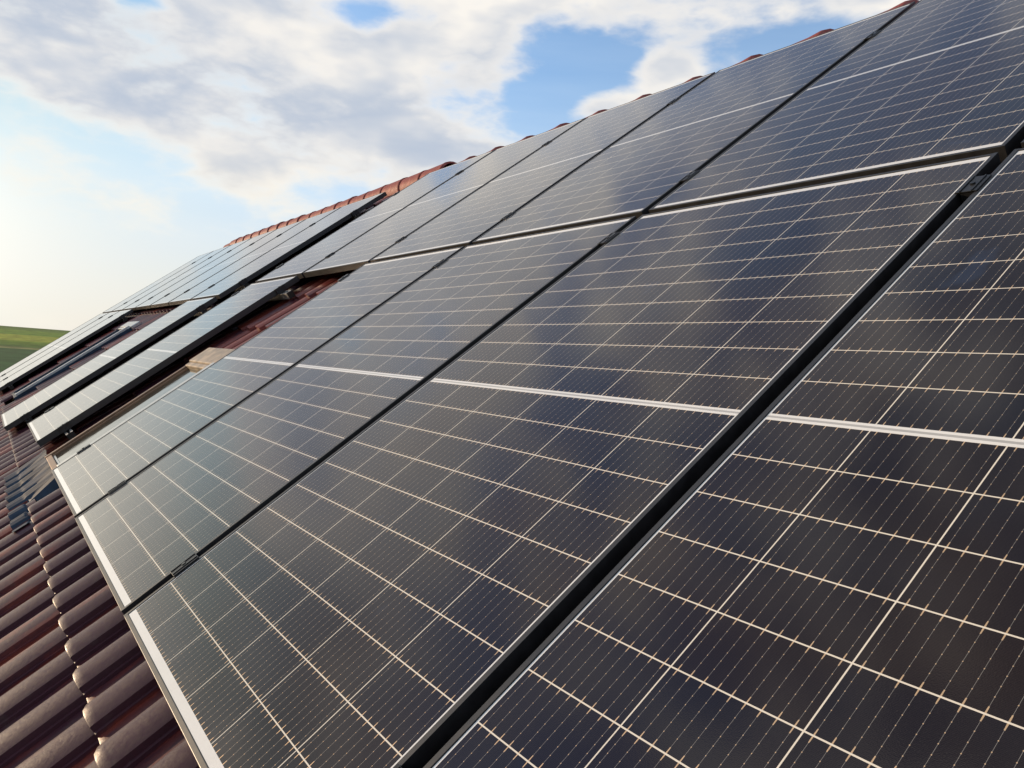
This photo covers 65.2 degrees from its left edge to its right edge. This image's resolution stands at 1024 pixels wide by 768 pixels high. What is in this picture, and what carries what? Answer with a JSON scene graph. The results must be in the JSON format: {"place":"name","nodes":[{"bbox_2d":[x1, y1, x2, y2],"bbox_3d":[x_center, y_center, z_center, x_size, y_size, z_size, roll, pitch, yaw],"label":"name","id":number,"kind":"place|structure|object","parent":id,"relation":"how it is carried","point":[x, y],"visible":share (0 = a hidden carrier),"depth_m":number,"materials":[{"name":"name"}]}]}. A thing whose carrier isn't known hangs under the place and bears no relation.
{"place":"outdoors","nodes":[
{"label":"outdoors","id":0,"kind":"place"},
{"bbox_2d":[0,326,69,371],"bbox_3d":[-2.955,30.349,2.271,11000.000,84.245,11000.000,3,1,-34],"label":"ground","id":1,"kind":"structure","parent":0,"point":[17,344],"depth_m":481.55,"materials":[{"name":"green plant"}]},
{"bbox_2d":[0,0,918,767],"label":"house","id":2,"kind":"structure","parent":1,"relation":"on","point":[78,686],"depth_m":2.35,"materials":[{"name":"ceramic"}]},
{"bbox_2d":[64,428,76,439],"bbox_3d":[-2.706,0.251,4.909,0.128,0.094,1.243,-39,23,-25],"label":"mounting rail","id":3,"kind":"object","parent":2,"relation":"on","point":[70,434],"visible":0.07,"depth_m":4.37,"materials":[{"name":"metal"}]},
{"bbox_2d":[57,421,71,433],"bbox_3d":[-2.495,0.241,4.464,0.064,0.041,0.026,-39,23,-25],"label":"module clamp","id":4,"kind":"object","parent":3,"relation":"attached to","point":[64,427],"visible":1,"depth_m":4.45,"materials":[{"name":"black metal"}]},
{"bbox_2d":[28,276,299,446],"bbox_3d":[-2.275,-0.204,5.211,1.765,0.036,1.035,-40,23,-25],"label":"solar panel","id":5,"kind":"object","parent":3,"relation":"on","point":[92,398],"visible":1,"depth_m":5.03,"materials":[{"name":"black glass"}]},
{"bbox_2d":[117,317,127,322],"bbox_3d":[-5.650,-0.892,11.297,0.128,0.094,3.290,-39,23,-25],"label":"mounting rail","id":6,"kind":"object","parent":2,"relation":"attached to","point":[123,319],"visible":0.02,"depth_m":9.97,"materials":[{"name":"metal"}]},
{"bbox_2d":[192,309,206,316],"bbox_3d":[-2.718,-0.601,6.877,0.128,0.094,1.123,-39,23,-25],"label":"mounting rail","id":7,"kind":"object","parent":2,"relation":"attached to","point":[200,313],"visible":0.17,"depth_m":6.45,"materials":[{"name":"metal"}]},
{"bbox_2d":[1,297,217,430],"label":"solar panel","id":8,"kind":"object","parent":7,"relation":"on","point":[37,402],"visible":1,"depth_m":6.34,"materials":[{"name":"black glass"}]},
{"bbox_2d":[196,304,205,311],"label":"module clamp","id":9,"kind":"object","parent":7,"relation":"attached to","point":[200,307],"visible":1,"depth_m":6.39,"materials":[{"name":"black metal"}]},
{"bbox_2d":[232,283,249,291],"bbox_3d":[-4.202,-1.007,9.709,0.128,0.094,7.519,-39,23,-25],"label":"mounting rail","id":10,"kind":"object","parent":2,"relation":"attached to","point":[242,286],"depth_m":6.62,"materials":[{"name":"metal"}]},
{"bbox_2d":[103,251,212,312],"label":"solar panel","id":11,"kind":"object","parent":10,"relation":"attached to","point":[111,309],"visible":0.61,"depth_m":12.59,"materials":[{"name":"black glass"}]},
{"bbox_2d":[112,245,229,311],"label":"solar panel","id":12,"kind":"object","parent":10,"relation":"attached to","point":[160,284],"visible":0.62,"depth_m":11.70,"materials":[{"name":"black glass"}]},
{"bbox_2d":[122,238,250,309],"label":"solar panel","id":13,"kind":"object","parent":10,"relation":"attached to","point":[132,306],"visible":0.73,"depth_m":10.80,"materials":[{"name":"black glass"}]},
{"bbox_2d":[135,230,274,309],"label":"solar panel","id":14,"kind":"object","parent":10,"relation":"attached to","point":[187,279],"visible":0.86,"depth_m":9.90,"materials":[{"name":"black glass"}]},
{"bbox_2d":[150,220,303,307],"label":"solar panel","id":15,"kind":"object","parent":10,"relation":"attached to","point":[166,299],"visible":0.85,"depth_m":9.01,"materials":[{"name":"black glass"}]},
{"bbox_2d":[239,278,247,285],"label":"module clamp","id":16,"kind":"object","parent":10,"relation":"attached to","point":[243,281],"visible":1,"depth_m":6.56,"materials":[{"name":"black metal"}]},
{"bbox_2d":[168,207,340,304],"bbox_3d":[-2.626,-1.302,8.178,1.765,0.036,1.035,-40,23,-25],"label":"solar panel","id":17,"kind":"object","parent":10,"relation":"attached to","point":[194,291],"visible":0.74,"depth_m":8.12,"materials":[{"name":"black glass"}]},
{"bbox_2d":[191,192,386,299],"bbox_3d":[-2.038,-1.243,7.290,1.765,0.036,1.035,-40,23,-25],"label":"solar panel","id":18,"kind":"object","parent":10,"relation":"on","point":[277,254],"visible":0.85,"depth_m":7.12,"materials":[{"name":"black glass"}]},
{"bbox_2d":[269,290,295,300],"bbox_3d":[-1.683,-0.592,5.532,0.128,0.094,1.243,-40,23,-25],"label":"mounting rail","id":19,"kind":"object","parent":2,"relation":"on","point":[288,294],"visible":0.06,"depth_m":5.05,"materials":[{"name":"metal"}]},
{"bbox_2d":[274,284,286,294],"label":"module clamp","id":20,"kind":"object","parent":19,"relation":"attached to","point":[280,289],"visible":1,"depth_m":5.08,"materials":[{"name":"black metal"}]},
{"bbox_2d":[340,213,360,224],"bbox_3d":[-3.387,-1.680,10.205,0.128,0.094,7.519,-39,23,-25],"label":"mounting rail","id":21,"kind":"object","parent":2,"relation":"attached to","point":[352,218],"depth_m":7.14,"materials":[{"name":"metal"}]},
{"bbox_2d":[351,209,358,215],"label":"module clamp","id":22,"kind":"object","parent":21,"relation":"attached to","point":[354,212],"visible":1,"depth_m":7.06,"materials":[{"name":"black metal"}]},
{"bbox_3d":[0.041,-0.680,3.528,0.128,0.094,6.473,-40,23,-25],"label":"mounting rail","id":23,"kind":"object","parent":2,"relation":"attached to","visible":0},
{"bbox_2d":[255,150,494,282],"bbox_3d":[-1.022,-1.236,5.974,1.765,0.038,1.035,-40,23,-25],"label":"solar panel","id":24,"kind":"object","parent":23,"relation":"attached to","point":[320,251],"visible":0.79,"depth_m":5.90,"materials":[{"name":"black glass"}]},
{"bbox_2d":[303,118,584,277],"bbox_3d":[-0.433,-1.178,5.088,1.765,0.038,1.035,-40,23,-25],"label":"solar panel","id":25,"kind":"object","parent":23,"relation":"on","point":[369,245],"visible":0.81,"depth_m":5.00,"materials":[{"name":"black glass"}]},
{"bbox_2d":[501,211,515,220],"bbox_3d":[-0.011,-0.718,3.476,0.064,0.036,0.041,-40,23,-25],"label":"module clamp","id":26,"kind":"object","parent":23,"relation":"attached to","point":[507,216],"visible":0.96,"depth_m":3.46,"materials":[{"name":"black metal"}]},
{"bbox_2d":[370,72,714,261],"bbox_3d":[0.155,-1.120,4.201,1.765,0.038,1.035,-40,23,-25],"label":"solar panel","id":27,"kind":"object","parent":23,"relation":"attached to","point":[475,215],"visible":0.68,"depth_m":4.10,"materials":[{"name":"black glass"}]},
{"bbox_2d":[678,170,699,183],"bbox_3d":[0.578,-0.660,2.589,0.064,0.036,0.041,-40,23,-25],"label":"module clamp","id":28,"kind":"object","parent":23,"relation":"attached to","point":[687,177],"visible":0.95,"depth_m":2.58,"materials":[{"name":"black metal"}]},
{"bbox_2d":[472,1,915,243],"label":"solar panel","id":29,"kind":"object","parent":23,"relation":"attached to","point":[643,168],"visible":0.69,"depth_m":3.18,"materials":[{"name":"black glass"}]},
{"bbox_2d":[649,0,1023,213],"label":"solar panel","id":30,"kind":"object","parent":23,"relation":"attached to","point":[923,82],"visible":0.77,"depth_m":2.26,"materials":[{"name":"black glass"}]},
{"bbox_3d":[0.857,-1.352,4.024,0.128,0.094,6.473,-40,23,-25],"label":"mounting rail","id":31,"kind":"object","parent":2,"relation":"attached to","visible":0},
{"bbox_2d":[863,30,880,41],"bbox_3d":[1.393,-1.332,3.086,0.064,0.036,0.041,-40,23,-25],"label":"module clamp","id":32,"kind":"object","parent":31,"relation":"attached to","point":[870,36],"visible":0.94,"depth_m":3.08,"materials":[{"name":"black metal"}]},
{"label":"mounting rail","id":33,"kind":"object","parent":2,"relation":"attached to","visible":0},
{"bbox_2d":[108,480,126,493],"bbox_3d":[-1.315,0.356,2.682,0.064,0.036,0.041,-40,23,-25],"label":"module clamp","id":34,"kind":"object","parent":33,"relation":"attached to","point":[116,487],"visible":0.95,"depth_m":2.67,"materials":[{"name":"black metal"}]},
{"bbox_2d":[170,553,198,575],"bbox_3d":[-0.726,0.415,1.795,0.064,0.036,0.041,-40,23,-25],"label":"module clamp","id":35,"kind":"object","parent":33,"relation":"attached to","point":[184,564],"visible":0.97,"depth_m":1.78,"materials":[{"name":"black metal"}]},
{"bbox_2d":[51,246,463,517],"bbox_3d":[-1.097,-0.087,3.438,1.765,0.038,1.035,-39,23,-25],"label":"solar panel","id":36,"kind":"object","parent":33,"relation":"on","point":[91,475],"visible":0.71,"depth_m":3.32,"materials":[{"name":"black glass"}]},
{"bbox_2d":[75,216,636,614],"bbox_3d":[-0.510,-0.028,2.550,1.765,0.036,1.035,-40,23,-25],"label":"solar panel","id":37,"kind":"object","parent":33,"relation":"on","point":[145,532],"visible":0.77,"depth_m":2.38,"materials":[{"name":"black glass"}]},
{"bbox_2d":[124,152,1000,767],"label":"solar panel","id":38,"kind":"object","parent":33,"relation":"on","point":[418,574],"visible":0.9,"depth_m":1.43,"materials":[{"name":"black glass"}]},
{"bbox_2d":[423,148,1023,767],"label":"solar panel","id":39,"kind":"object","parent":33,"relation":"on","point":[821,564],"visible":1,"depth_m":0.90,"materials":[{"name":"black glass"}]},
{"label":"mounting rail","id":40,"kind":"object","parent":2,"relation":"attached to","visible":0},
{"bbox_2d":[20,412,31,420],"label":"module clamp","id":41,"kind":"object","parent":40,"relation":"attached to","point":[25,416],"visible":1,"depth_m":5.77,"materials":[{"name":"black metal"}]},
{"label":"mounting rail","id":42,"kind":"object","parent":2,"relation":"attached to","visible":0},
{"bbox_2d":[432,259,446,267],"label":"module clamp","id":43,"kind":"object","parent":42,"relation":"attached to","point":[439,263],"visible":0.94,"depth_m":3.29,"materials":[{"name":"black metal"}]},
{"bbox_2d":[597,232,619,245],"bbox_3d":[0.297,-0.428,2.418,0.064,0.036,0.041,-39,23,-25],"label":"module clamp","id":44,"kind":"object","parent":42,"relation":"attached to","point":[610,236],"visible":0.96,"depth_m":2.41,"materials":[{"name":"black metal"}]},
{"bbox_2d":[954,174,991,202],"bbox_3d":[0.885,-0.370,1.531,0.064,0.036,0.041,-39,23,-25],"label":"module clamp","id":45,"kind":"object","parent":42,"relation":"attached to","point":[968,187],"visible":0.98,"depth_m":1.52,"materials":[{"name":"black metal"}]},
{"bbox_2d":[0,0,919,330],"label":"sky","id":46,"kind":"structure","parent":0,"point":[140,140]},
{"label":"mounting rail","id":47,"kind":"object","parent":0,"visible":0},
{"bbox_2d":[0,312,108,376],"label":"solar panel","id":48,"kind":"object","parent":47,"relation":"attached to","point":[41,350],"visible":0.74,"depth_m":11.85,"materials":[{"name":"black glass"}]},
{"bbox_2d":[0,311,118,381],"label":"solar panel","id":49,"kind":"object","parent":47,"relation":"attached to","point":[53,347],"visible":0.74,"depth_m":10.97,"materials":[{"name":"black glass"}]},
{"bbox_2d":[0,309,133,390],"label":"solar panel","id":50,"kind":"object","parent":47,"relation":"on","point":[60,350],"visible":1,"depth_m":9.87,"materials":[{"name":"black glass"}]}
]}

